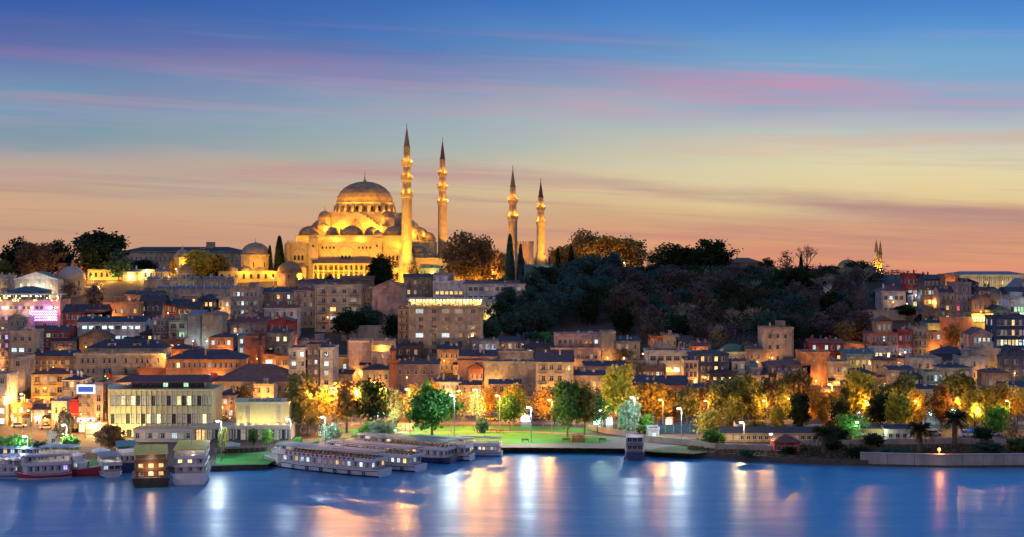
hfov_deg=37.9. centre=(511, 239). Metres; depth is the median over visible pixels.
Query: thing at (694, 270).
tree
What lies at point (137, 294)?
house
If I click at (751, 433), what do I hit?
shed
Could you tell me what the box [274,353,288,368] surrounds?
house
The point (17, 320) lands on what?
house
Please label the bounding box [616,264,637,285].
tree
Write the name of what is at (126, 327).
office building
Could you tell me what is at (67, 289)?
tree
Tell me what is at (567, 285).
tree
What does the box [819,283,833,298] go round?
house
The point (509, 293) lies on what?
tree
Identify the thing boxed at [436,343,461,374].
house
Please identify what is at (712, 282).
tree
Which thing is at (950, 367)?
house
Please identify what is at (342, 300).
window
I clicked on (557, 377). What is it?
window
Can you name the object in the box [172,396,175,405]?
window
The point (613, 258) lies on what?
tree
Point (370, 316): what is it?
tree
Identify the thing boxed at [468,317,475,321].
window
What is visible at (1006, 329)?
hotel building
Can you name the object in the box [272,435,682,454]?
promenade
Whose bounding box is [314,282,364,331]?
apartment building
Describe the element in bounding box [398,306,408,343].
apartment building
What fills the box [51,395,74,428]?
house
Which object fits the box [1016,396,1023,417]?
tree
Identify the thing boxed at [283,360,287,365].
window
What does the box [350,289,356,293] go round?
window
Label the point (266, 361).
window
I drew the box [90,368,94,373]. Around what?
window
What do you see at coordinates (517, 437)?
lawn
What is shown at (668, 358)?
window
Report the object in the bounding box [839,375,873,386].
house
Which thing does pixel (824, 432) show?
palm tree
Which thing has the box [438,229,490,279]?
tree
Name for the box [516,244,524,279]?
tree
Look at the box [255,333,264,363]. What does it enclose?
minaret
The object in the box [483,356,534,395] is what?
house
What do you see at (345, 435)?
footpath
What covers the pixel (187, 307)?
house
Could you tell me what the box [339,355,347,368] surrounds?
house
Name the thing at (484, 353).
house
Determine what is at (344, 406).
tree
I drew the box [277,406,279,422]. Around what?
window
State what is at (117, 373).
building
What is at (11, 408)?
street lamp
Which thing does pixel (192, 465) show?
excursion boat
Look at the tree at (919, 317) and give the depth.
609.65 m
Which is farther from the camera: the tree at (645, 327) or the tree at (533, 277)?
the tree at (533, 277)
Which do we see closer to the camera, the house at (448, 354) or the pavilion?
the pavilion
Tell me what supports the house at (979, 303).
on the ground at (568, 322)
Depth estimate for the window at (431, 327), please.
572.25 m
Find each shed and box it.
[646,425,659,436]
[716,426,822,441]
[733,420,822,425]
[851,425,882,438]
[880,424,909,438]
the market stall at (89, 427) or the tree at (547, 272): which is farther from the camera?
the tree at (547, 272)
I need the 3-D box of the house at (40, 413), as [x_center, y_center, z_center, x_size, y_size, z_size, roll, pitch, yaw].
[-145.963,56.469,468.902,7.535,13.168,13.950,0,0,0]
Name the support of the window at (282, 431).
in the podium building at (236, 431)
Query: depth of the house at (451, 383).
514.81 m
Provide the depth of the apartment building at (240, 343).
553.55 m
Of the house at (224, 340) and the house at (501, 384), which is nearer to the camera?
the house at (501, 384)
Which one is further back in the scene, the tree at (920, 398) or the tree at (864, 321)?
the tree at (864, 321)
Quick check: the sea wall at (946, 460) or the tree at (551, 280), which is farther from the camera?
the tree at (551, 280)
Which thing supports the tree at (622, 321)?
on the ground at (568, 322)
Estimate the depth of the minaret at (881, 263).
929.04 m
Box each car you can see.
[11,422,25,427]
[39,424,50,428]
[485,416,497,420]
[928,431,942,435]
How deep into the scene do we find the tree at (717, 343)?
571.90 m
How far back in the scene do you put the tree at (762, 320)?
586.72 m
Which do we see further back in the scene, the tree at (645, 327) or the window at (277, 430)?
the tree at (645, 327)
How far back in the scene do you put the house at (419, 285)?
645.14 m
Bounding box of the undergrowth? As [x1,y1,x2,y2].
[687,443,1023,459]
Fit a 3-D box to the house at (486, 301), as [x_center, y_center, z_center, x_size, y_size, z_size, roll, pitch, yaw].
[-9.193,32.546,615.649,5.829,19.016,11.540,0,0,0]
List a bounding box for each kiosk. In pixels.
[46,428,65,443]
[768,434,801,452]
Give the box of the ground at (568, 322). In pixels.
[9,274,1023,465]
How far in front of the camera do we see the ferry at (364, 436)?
412.54 m
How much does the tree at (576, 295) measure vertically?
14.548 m
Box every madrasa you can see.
[144,273,237,287]
[153,282,240,298]
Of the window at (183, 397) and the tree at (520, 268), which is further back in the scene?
the tree at (520, 268)
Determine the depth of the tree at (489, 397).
466.06 m
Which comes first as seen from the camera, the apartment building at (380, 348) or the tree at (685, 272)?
the apartment building at (380, 348)
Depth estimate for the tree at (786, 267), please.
685.29 m
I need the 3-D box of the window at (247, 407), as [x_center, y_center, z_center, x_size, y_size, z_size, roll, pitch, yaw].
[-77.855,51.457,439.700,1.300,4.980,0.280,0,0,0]
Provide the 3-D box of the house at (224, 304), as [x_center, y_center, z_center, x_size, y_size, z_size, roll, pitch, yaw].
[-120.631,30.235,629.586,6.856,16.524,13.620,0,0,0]
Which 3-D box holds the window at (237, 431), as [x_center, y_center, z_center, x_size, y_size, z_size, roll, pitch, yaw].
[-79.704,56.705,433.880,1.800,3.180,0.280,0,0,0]
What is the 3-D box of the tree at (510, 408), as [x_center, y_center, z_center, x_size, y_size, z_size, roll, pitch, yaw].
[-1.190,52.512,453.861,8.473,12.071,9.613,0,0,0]
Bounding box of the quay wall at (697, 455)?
[167,448,868,471]
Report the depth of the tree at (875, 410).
448.27 m
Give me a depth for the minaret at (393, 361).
517.67 m
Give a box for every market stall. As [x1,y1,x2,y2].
[84,421,98,433]
[521,414,529,425]
[606,417,612,428]
[665,417,672,424]
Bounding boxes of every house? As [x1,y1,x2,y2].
[0,273,16,298]
[7,286,52,297]
[7,310,35,328]
[10,354,35,398]
[10,397,43,425]
[14,271,63,297]
[30,398,54,425]
[50,336,78,349]
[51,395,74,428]
[58,264,89,296]
[61,303,112,326]
[77,327,116,351]
[85,309,111,315]
[94,379,112,420]
[122,266,143,280]
[124,287,165,300]
[138,326,152,338]
[139,293,168,326]
[153,266,169,275]
[160,334,188,345]
[165,296,189,315]
[169,340,205,355]
[175,299,204,317]
[176,262,197,278]
[181,290,206,301]
[197,291,220,311]
[208,329,237,350]
[215,292,229,319]
[222,385,239,417]
[229,314,271,334]
[240,306,261,315]
[253,378,277,397]
[263,301,301,340]
[263,352,279,363]
[267,313,298,343]
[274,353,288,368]
[276,256,302,286]
[298,277,341,287]
[298,334,328,343]
[302,395,334,421]
[338,368,355,386]
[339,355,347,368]
[340,273,375,287]
[348,387,370,418]
[361,364,388,387]
[396,337,423,357]
[396,355,440,390]
[403,270,433,304]
[433,268,454,280]
[433,373,462,397]
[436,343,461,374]
[457,358,488,379]
[458,347,496,358]
[458,376,482,406]
[467,363,485,394]
[469,335,498,357]
[483,297,495,322]
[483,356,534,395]
[488,378,521,404]
[497,347,533,358]
[498,333,534,348]
[501,396,533,422]
[524,338,555,358]
[537,385,549,417]
[573,368,605,389]
[582,358,625,372]
[594,388,630,418]
[613,335,640,360]
[621,354,645,373]
[639,360,665,374]
[648,331,662,347]
[662,330,678,347]
[676,334,693,347]
[681,358,698,382]
[685,379,711,415]
[688,338,710,350]
[707,367,736,379]
[707,376,732,387]
[718,344,744,357]
[727,258,758,268]
[729,354,746,373]
[737,367,767,381]
[741,410,770,419]
[742,344,763,367]
[746,358,757,373]
[760,358,811,385]
[761,368,776,382]
[775,368,798,379]
[807,382,840,420]
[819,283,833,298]
[826,358,847,385]
[839,346,875,370]
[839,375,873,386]
[844,341,863,347]
[847,363,874,376]
[863,315,898,354]
[866,344,891,357]
[869,351,898,373]
[873,371,885,385]
[874,284,905,309]
[882,363,914,383]
[888,352,904,364]
[892,324,912,354]
[900,269,921,308]
[900,368,922,383]
[904,322,927,354]
[914,381,936,406]
[916,271,941,307]
[916,305,939,325]
[916,366,942,384]
[918,318,940,330]
[927,330,942,352]
[928,343,963,362]
[932,285,955,316]
[932,359,971,380]
[938,272,959,285]
[947,278,971,316]
[952,349,987,385]
[958,277,979,286]
[963,326,993,345]
[969,293,992,311]
[971,283,996,294]
[975,365,1011,385]
[976,383,995,390]
[982,289,1009,305]
[984,305,1010,314]
[996,377,1023,415]
[999,283,1023,296]
[1000,292,1023,314]
[1005,278,1023,286]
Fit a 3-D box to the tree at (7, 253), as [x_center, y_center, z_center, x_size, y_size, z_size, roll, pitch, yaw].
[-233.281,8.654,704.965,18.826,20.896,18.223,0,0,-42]
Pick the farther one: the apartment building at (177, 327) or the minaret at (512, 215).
the minaret at (512, 215)
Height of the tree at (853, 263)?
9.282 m
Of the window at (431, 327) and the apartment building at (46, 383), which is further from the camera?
the window at (431, 327)
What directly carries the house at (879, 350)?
on the ground at (568, 322)
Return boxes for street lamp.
[7,395,11,423]
[216,420,221,461]
[286,418,290,441]
[321,416,325,443]
[405,388,409,432]
[450,394,454,435]
[473,388,477,432]
[495,394,499,432]
[527,406,531,441]
[630,396,634,433]
[677,407,681,438]
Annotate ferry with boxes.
[264,437,391,477]
[324,437,426,471]
[346,431,445,447]
[372,436,457,463]
[409,434,474,460]
[455,426,502,456]
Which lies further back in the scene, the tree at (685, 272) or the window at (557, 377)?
the tree at (685, 272)
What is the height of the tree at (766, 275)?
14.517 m
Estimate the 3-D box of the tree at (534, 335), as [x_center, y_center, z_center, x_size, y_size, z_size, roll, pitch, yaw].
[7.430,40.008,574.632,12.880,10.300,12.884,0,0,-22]
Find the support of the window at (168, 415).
in the office building at (164, 400)
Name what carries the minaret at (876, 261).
on the ground at (568, 322)
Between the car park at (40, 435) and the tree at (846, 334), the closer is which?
the car park at (40, 435)
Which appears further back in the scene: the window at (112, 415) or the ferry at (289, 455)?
the window at (112, 415)
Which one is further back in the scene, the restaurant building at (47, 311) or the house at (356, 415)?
the restaurant building at (47, 311)
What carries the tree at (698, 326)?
on the ground at (568, 322)
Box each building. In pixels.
[0,294,70,328]
[0,328,13,370]
[0,370,18,425]
[9,326,43,370]
[25,348,81,371]
[29,365,80,403]
[34,323,76,349]
[61,370,92,396]
[68,409,79,432]
[69,396,78,431]
[73,349,170,381]
[76,313,151,338]
[77,382,94,432]
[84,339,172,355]
[94,419,108,431]
[103,296,143,315]
[108,375,223,436]
[109,368,139,383]
[132,426,193,441]
[136,363,165,374]
[152,314,174,340]
[164,348,251,383]
[168,314,187,338]
[186,310,208,345]
[189,422,295,439]
[200,308,226,348]
[230,282,263,318]
[237,333,248,353]
[243,329,266,363]
[262,284,296,315]
[264,326,295,352]
[288,341,307,379]
[293,286,314,327]
[305,342,324,393]
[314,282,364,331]
[319,342,338,394]
[347,338,373,384]
[362,286,371,307]
[370,338,395,365]
[371,280,406,324]
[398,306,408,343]
[406,298,485,357]
[418,266,446,273]
[433,276,465,297]
[463,280,525,303]
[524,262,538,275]
[534,349,574,404]
[550,346,600,369]
[553,331,600,346]
[600,330,615,360]
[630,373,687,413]
[643,343,691,374]
[679,266,720,280]
[686,348,729,382]
[757,321,793,360]
[795,346,829,385]
[803,334,844,358]
[904,352,941,372]
[943,271,1023,288]
[963,312,992,329]
[963,341,1000,367]
[984,313,1023,350]
[996,344,1023,380]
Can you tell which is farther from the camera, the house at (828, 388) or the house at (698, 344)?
the house at (698, 344)
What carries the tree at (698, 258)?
on the ground at (568, 322)
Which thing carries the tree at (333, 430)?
on the ground at (568, 322)
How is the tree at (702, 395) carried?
on the ground at (568, 322)
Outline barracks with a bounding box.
[126,242,241,269]
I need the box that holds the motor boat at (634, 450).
[624,434,645,460]
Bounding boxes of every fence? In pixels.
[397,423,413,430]
[658,424,703,432]
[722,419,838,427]
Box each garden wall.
[587,424,638,435]
[643,435,771,450]
[800,438,1009,445]
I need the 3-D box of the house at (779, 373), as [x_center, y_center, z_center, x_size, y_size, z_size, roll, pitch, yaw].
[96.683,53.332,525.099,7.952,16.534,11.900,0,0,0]
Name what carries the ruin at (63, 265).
on the ground at (568, 322)
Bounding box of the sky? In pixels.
[0,0,1023,273]
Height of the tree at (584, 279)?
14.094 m
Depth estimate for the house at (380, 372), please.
528.03 m
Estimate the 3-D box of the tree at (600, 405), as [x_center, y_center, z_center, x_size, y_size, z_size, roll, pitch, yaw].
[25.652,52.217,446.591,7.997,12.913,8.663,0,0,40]
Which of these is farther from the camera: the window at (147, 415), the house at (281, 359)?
the house at (281, 359)
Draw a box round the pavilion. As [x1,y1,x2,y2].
[235,398,293,422]
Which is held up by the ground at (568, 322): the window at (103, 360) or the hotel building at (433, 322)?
the hotel building at (433, 322)
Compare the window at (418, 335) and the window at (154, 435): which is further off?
the window at (418, 335)
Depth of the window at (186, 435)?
429.95 m
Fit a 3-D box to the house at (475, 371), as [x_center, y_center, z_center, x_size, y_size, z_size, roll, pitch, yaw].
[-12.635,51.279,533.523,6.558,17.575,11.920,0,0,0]
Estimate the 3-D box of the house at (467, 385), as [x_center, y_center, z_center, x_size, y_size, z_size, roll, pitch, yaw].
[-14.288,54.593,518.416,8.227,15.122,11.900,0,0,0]
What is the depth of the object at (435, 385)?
466.92 m
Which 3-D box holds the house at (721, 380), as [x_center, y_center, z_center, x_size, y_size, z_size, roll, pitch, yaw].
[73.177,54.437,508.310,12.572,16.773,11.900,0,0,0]
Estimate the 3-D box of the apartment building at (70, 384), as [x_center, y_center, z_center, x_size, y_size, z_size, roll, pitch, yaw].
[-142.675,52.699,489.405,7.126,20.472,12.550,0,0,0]
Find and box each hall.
[213,364,293,397]
[377,386,410,420]
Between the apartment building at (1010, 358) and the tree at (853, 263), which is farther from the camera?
the tree at (853, 263)
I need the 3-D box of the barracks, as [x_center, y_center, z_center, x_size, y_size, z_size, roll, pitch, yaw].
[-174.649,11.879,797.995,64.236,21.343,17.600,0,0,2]
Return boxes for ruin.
[57,263,71,274]
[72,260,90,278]
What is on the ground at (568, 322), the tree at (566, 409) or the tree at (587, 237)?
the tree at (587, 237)
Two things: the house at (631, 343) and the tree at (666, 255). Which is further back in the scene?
the tree at (666, 255)
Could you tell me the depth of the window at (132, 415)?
439.94 m
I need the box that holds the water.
[0,451,1023,536]
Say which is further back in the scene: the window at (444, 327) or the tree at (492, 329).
the tree at (492, 329)
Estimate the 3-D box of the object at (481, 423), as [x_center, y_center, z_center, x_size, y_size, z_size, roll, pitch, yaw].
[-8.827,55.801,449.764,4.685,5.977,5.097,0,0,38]
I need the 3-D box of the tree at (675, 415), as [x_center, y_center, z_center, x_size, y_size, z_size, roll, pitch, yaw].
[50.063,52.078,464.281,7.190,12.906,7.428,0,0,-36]
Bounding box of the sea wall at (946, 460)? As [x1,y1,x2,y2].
[860,452,1023,467]
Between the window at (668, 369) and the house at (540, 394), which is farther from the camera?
the window at (668, 369)
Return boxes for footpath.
[341,431,572,436]
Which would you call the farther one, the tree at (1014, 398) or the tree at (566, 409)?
the tree at (1014, 398)
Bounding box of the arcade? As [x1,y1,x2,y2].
[87,269,156,279]
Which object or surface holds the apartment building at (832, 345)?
on the ground at (568, 322)
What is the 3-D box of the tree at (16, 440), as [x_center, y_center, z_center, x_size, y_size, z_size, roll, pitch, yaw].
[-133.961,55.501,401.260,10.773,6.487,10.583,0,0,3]
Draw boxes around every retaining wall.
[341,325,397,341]
[858,310,907,319]
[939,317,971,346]
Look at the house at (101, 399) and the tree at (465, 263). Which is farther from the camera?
the tree at (465, 263)
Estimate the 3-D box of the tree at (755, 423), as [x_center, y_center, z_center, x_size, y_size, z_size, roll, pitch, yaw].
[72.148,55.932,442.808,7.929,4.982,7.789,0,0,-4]
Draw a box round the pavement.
[296,422,1023,423]
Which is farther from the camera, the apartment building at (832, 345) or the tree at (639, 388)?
the apartment building at (832, 345)
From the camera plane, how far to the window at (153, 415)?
439.83 m
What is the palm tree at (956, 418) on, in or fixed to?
on the ground at (568, 322)
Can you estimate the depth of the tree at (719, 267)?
674.34 m
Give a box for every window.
[34,377,39,382]
[35,387,39,392]
[42,376,47,382]
[42,387,46,392]
[49,376,54,382]
[57,387,61,392]
[79,422,83,431]
[90,358,94,363]
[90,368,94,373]
[96,385,100,391]
[96,395,100,401]
[96,405,100,411]
[96,414,100,420]
[101,358,105,363]
[111,396,114,405]
[111,414,114,423]
[116,396,119,405]
[116,414,119,423]
[121,396,124,405]
[121,414,124,423]
[126,396,129,405]
[126,414,129,423]
[127,429,131,435]
[131,396,134,405]
[131,414,134,423]
[133,433,138,438]
[136,396,139,405]
[136,414,139,423]
[140,433,145,438]
[141,396,144,405]
[141,414,144,423]
[146,396,149,405]
[146,414,149,423]
[146,433,151,438]
[151,396,155,405]
[152,414,155,423]
[152,433,157,438]
[155,358,159,363]
[156,396,160,405]
[157,414,160,423]
[159,433,164,438]
[162,396,165,405]
[162,414,165,423]
[165,433,170,438]
[167,396,170,405]
[167,414,170,423]
[171,433,176,438]
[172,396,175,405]
[172,414,175,423]
[177,396,180,405]
[177,414,180,423]
[178,433,183,438]
[179,324,184,328]
[182,396,185,405]
[182,414,185,423]
[184,433,189,438]
[187,396,190,405]
[187,414,190,423]
[192,396,195,405]
[192,414,195,423]
[193,429,195,439]
[196,429,200,439]
[197,396,200,405]
[197,414,200,422]
[202,396,205,405]
[202,414,205,422]
[202,429,206,439]
[207,396,211,405]
[207,429,211,439]
[208,414,211,422]
[213,429,217,439]
[230,429,234,439]
[235,429,239,439]
[241,429,245,439]
[246,406,248,422]
[265,360,272,363]
[274,429,278,439]
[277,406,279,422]
[280,429,284,439]
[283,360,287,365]
[285,429,288,439]
[319,289,325,293]
[319,298,325,302]
[319,307,325,311]
[319,316,325,320]
[319,325,325,329]
[329,289,335,293]
[329,298,335,302]
[329,307,335,311]
[340,289,346,293]
[340,298,346,302]
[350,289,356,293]
[350,298,356,302]
[416,309,422,313]
[416,317,422,321]
[416,325,422,329]
[416,333,422,337]
[429,309,435,313]
[429,317,435,321]
[429,325,435,329]
[429,333,435,337]
[429,341,435,345]
[429,349,435,353]
[442,309,449,313]
[442,317,449,321]
[442,325,449,329]
[442,333,449,337]
[455,309,462,313]
[455,317,462,321]
[455,325,462,329]
[455,333,462,337]
[468,309,475,313]
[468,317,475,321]
[468,325,475,329]
[468,333,475,337]
[539,365,545,370]
[539,376,545,381]
[547,365,553,370]
[547,376,553,381]
[555,365,561,370]
[555,376,561,381]
[564,365,570,370]
[650,356,655,360]
[658,356,663,360]
[666,356,671,360]
[666,367,671,372]
[673,367,679,372]
[674,356,679,360]
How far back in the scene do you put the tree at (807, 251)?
698.77 m
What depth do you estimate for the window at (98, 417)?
449.60 m
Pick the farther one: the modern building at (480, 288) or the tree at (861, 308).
the modern building at (480, 288)
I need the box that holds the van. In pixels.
[959,429,974,436]
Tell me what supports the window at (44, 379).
in the apartment building at (46, 383)
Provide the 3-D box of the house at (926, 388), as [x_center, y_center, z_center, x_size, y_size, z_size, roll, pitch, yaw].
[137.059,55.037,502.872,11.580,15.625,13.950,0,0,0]
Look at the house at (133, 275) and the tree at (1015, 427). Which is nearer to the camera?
the tree at (1015, 427)
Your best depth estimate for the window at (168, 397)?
439.94 m
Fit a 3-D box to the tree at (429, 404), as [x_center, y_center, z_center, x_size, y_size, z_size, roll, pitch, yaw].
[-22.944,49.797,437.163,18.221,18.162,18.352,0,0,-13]
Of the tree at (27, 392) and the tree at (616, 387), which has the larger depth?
the tree at (27, 392)
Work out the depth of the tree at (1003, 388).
460.03 m
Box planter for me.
[571,434,584,441]
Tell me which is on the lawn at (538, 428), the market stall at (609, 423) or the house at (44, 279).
the market stall at (609, 423)
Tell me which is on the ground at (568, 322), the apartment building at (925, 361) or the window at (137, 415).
the apartment building at (925, 361)
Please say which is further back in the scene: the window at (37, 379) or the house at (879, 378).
the house at (879, 378)
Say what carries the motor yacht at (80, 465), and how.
on the water
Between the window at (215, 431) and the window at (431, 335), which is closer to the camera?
the window at (215, 431)
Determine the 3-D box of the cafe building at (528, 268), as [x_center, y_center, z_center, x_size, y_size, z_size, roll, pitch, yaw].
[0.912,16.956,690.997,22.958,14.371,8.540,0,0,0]
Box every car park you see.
[0,426,100,446]
[644,428,1023,438]
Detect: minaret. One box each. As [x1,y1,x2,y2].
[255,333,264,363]
[386,346,399,387]
[398,124,415,282]
[437,137,447,256]
[507,166,517,278]
[535,178,547,264]
[872,240,880,267]
[878,241,883,270]
[957,328,965,349]
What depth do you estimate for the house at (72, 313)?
596.66 m
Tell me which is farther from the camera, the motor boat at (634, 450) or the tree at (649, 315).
the tree at (649, 315)
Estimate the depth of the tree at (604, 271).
654.53 m
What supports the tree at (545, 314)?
on the ground at (568, 322)
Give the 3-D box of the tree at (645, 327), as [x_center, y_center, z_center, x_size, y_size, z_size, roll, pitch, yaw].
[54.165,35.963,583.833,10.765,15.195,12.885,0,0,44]
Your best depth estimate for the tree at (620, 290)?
621.65 m
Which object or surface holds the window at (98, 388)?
in the house at (101, 399)
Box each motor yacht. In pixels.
[0,429,47,453]
[0,438,46,463]
[0,457,22,478]
[17,443,71,479]
[36,444,100,475]
[97,451,121,477]
[115,440,135,472]
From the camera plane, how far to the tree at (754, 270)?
669.99 m
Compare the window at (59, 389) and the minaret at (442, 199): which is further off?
the minaret at (442, 199)
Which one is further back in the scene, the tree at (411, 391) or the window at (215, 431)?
the tree at (411, 391)
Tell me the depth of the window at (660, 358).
537.97 m
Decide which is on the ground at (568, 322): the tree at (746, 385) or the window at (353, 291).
the tree at (746, 385)
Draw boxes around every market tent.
[90,447,109,458]
[220,441,240,454]
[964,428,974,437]
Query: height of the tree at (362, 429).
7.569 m
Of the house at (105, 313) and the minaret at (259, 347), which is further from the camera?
the house at (105, 313)
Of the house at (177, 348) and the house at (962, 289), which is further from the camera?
the house at (962, 289)
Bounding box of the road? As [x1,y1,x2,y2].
[222,413,1023,421]
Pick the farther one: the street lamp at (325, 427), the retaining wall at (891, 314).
the retaining wall at (891, 314)
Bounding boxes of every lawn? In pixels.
[85,459,114,465]
[216,452,273,464]
[341,426,622,433]
[342,432,611,443]
[645,446,706,453]
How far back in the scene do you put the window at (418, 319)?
572.25 m
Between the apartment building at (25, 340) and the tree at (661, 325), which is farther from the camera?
the tree at (661, 325)
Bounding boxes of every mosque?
[284,174,534,281]
[837,258,852,267]
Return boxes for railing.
[216,446,266,452]
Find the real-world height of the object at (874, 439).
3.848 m
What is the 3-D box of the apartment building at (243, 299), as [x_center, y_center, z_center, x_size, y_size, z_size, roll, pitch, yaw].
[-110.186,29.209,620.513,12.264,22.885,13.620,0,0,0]
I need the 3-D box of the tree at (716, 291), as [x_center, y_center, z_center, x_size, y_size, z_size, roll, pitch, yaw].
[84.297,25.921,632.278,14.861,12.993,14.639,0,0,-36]
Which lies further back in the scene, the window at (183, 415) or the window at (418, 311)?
the window at (418, 311)
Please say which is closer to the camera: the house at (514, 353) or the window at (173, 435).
the window at (173, 435)
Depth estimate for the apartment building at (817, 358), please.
526.30 m
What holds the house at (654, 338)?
on the ground at (568, 322)
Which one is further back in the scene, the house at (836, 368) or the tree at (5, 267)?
the tree at (5, 267)
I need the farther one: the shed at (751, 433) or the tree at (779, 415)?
the tree at (779, 415)
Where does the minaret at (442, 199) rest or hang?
on the ground at (568, 322)
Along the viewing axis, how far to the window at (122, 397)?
439.94 m
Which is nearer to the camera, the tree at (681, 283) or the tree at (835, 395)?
the tree at (835, 395)
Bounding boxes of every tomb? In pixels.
[174,244,187,274]
[218,237,276,282]
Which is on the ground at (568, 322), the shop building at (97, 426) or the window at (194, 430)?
the shop building at (97, 426)
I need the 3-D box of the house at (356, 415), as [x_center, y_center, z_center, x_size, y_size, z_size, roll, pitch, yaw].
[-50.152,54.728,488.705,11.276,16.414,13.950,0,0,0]
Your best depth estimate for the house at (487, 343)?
566.79 m
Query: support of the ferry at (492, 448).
on the water
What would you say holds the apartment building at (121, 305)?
on the ground at (568, 322)
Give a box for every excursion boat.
[132,444,169,487]
[172,434,210,484]
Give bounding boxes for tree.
[0,236,29,277]
[0,259,16,274]
[0,433,34,446]
[12,242,71,275]
[20,386,30,398]
[31,440,50,450]
[43,239,77,275]
[54,407,75,439]
[59,281,80,297]
[60,433,81,449]
[68,227,130,272]
[84,281,105,303]
[90,424,128,449]
[102,248,134,279]
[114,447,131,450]
[131,258,161,268]
[168,259,176,275]
[182,248,220,277]
[207,253,233,275]
[218,424,229,450]
[235,383,261,397]
[247,427,259,447]
[259,428,274,446]
[268,245,272,269]
[273,236,284,270]
[284,369,326,432]
[292,406,326,433]
[292,436,302,441]
[313,388,336,430]
[316,422,342,443]
[324,272,333,278]
[325,378,364,432]
[328,393,339,422]
[329,307,366,339]
[351,420,373,437]
[353,303,384,324]
[354,377,393,421]
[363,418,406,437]
[365,252,398,285]
[370,257,375,285]
[379,313,397,337]
[385,386,406,425]
[403,262,421,273]
[403,383,420,424]
[404,379,464,434]
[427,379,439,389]
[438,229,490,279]
[439,240,454,252]
[457,388,473,427]
[465,388,485,426]
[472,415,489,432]
[473,235,501,279]
[480,384,502,424]
[483,319,501,336]
[484,299,511,319]
[485,293,510,322]
[489,276,510,280]
[494,312,523,335]
[494,393,521,430]
[495,382,532,425]
[496,251,505,274]
[496,285,516,305]
[504,234,515,279]
[512,301,543,333]
[514,285,545,306]
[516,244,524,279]
[518,266,550,295]
[521,330,550,342]
[528,387,555,429]
[530,299,557,332]
[535,266,559,279]
[540,331,553,341]
[541,287,571,319]
[544,244,585,266]
[545,274,569,297]
[545,389,559,424]
[548,265,562,275]
[549,379,584,436]
[553,277,579,313]
[555,247,560,268]
[558,259,589,272]
[560,271,584,283]
[565,228,600,255]
[567,287,585,321]
[568,245,574,264]
[568,282,601,300]
[573,274,592,291]
[573,292,601,324]
[574,380,601,434]
[575,252,615,271]
[577,233,638,266]
[582,265,600,278]
[587,264,620,295]
[588,273,619,310]
[592,393,613,433]
[597,250,624,269]
[597,387,613,416]
[598,297,624,320]
[598,363,639,429]
[605,276,630,293]
[606,264,624,281]
[606,276,624,297]
[606,282,641,309]
[607,305,636,334]
[613,347,634,360]
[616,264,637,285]
[616,397,642,431]
[620,235,650,266]
[621,270,655,294]
[624,290,648,321]
[628,305,646,334]
[630,382,651,416]
[635,313,659,347]
[635,382,678,424]
[637,265,658,288]
[637,304,666,333]
[638,267,661,294]
[638,413,654,433]
[644,242,696,269]
[646,295,666,309]
[646,315,675,335]
[649,265,681,294]
[649,279,674,304]
[651,266,683,290]
[653,303,677,328]
[661,314,691,334]
[661,387,685,423]
[662,270,697,293]
[663,310,693,317]
[665,270,695,294]
[668,264,679,270]
[669,288,693,314]
[670,302,697,314]
[672,304,708,328]
[672,383,701,423]
[676,248,718,270]
[678,264,704,277]
[680,273,702,288]
[682,263,706,278]
[683,276,712,294]
[684,315,713,340]
[687,281,720,320]
[688,239,742,269]
[690,406,726,438]
[692,386,708,421]
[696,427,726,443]
[697,276,723,295]
[698,291,723,320]
[698,293,725,332]
[700,262,723,278]
[703,264,723,280]
[704,323,724,348]
[704,378,734,416]
[706,298,744,326]
[708,326,729,349]
[709,286,726,306]
[711,320,743,343]
[717,277,747,311]
[719,269,739,294]
[720,289,742,320]
[720,390,746,425]
[722,308,749,337]
[723,308,754,345]
[728,275,759,312]
[729,371,768,419]
[733,288,763,326]
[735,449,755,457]
[737,279,760,290]
[739,264,768,287]
[740,264,751,273]
[744,305,768,337]
[745,419,766,425]
[748,386,773,419]
[749,310,781,341]
[751,298,777,309]
[752,272,783,298]
[753,265,773,278]
[754,305,777,325]
[758,257,776,267]
[759,376,793,419]
[768,267,790,290]
[768,405,785,425]
[773,378,792,419]
[774,317,800,343]
[776,264,800,270]
[777,250,796,266]
[777,293,810,318]
[777,446,798,453]
[781,314,806,343]
[781,367,815,412]
[782,280,803,298]
[786,265,817,290]
[788,304,807,321]
[788,390,811,425]
[795,288,819,322]
[796,243,816,265]
[797,267,824,293]
[797,325,832,341]
[799,254,802,264]
[804,312,834,337]
[809,263,836,283]
[809,383,826,408]
[809,392,831,426]
[810,266,840,289]
[810,273,834,287]
[810,284,836,311]
[810,425,834,453]
[817,290,838,322]
[820,437,846,450]
[823,300,858,326]
[824,321,850,337]
[826,388,844,416]
[826,424,850,439]
[827,398,851,427]
[830,272,857,297]
[830,321,861,340]
[833,412,873,438]
[836,290,859,318]
[836,385,859,416]
[837,286,869,312]
[838,266,852,279]
[842,260,877,275]
[842,363,882,421]
[844,311,873,342]
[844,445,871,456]
[846,264,868,290]
[848,303,869,319]
[851,266,878,287]
[852,279,870,309]
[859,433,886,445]
[860,383,882,424]
[861,262,897,286]
[864,272,884,279]
[864,390,891,424]
[878,446,911,452]
[880,380,897,423]
[881,388,919,423]
[883,269,912,278]
[890,372,921,395]
[893,304,915,319]
[906,387,927,424]
[906,422,935,451]
[914,314,932,325]
[918,392,937,422]
[930,381,956,428]
[934,368,977,426]
[939,322,960,346]
[939,409,968,445]
[953,388,993,427]
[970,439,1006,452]
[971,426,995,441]
[976,383,1001,426]
[982,403,1011,432]
[991,380,1017,422]
[1002,413,1023,439]
[1004,386,1023,426]
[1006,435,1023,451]
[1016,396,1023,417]

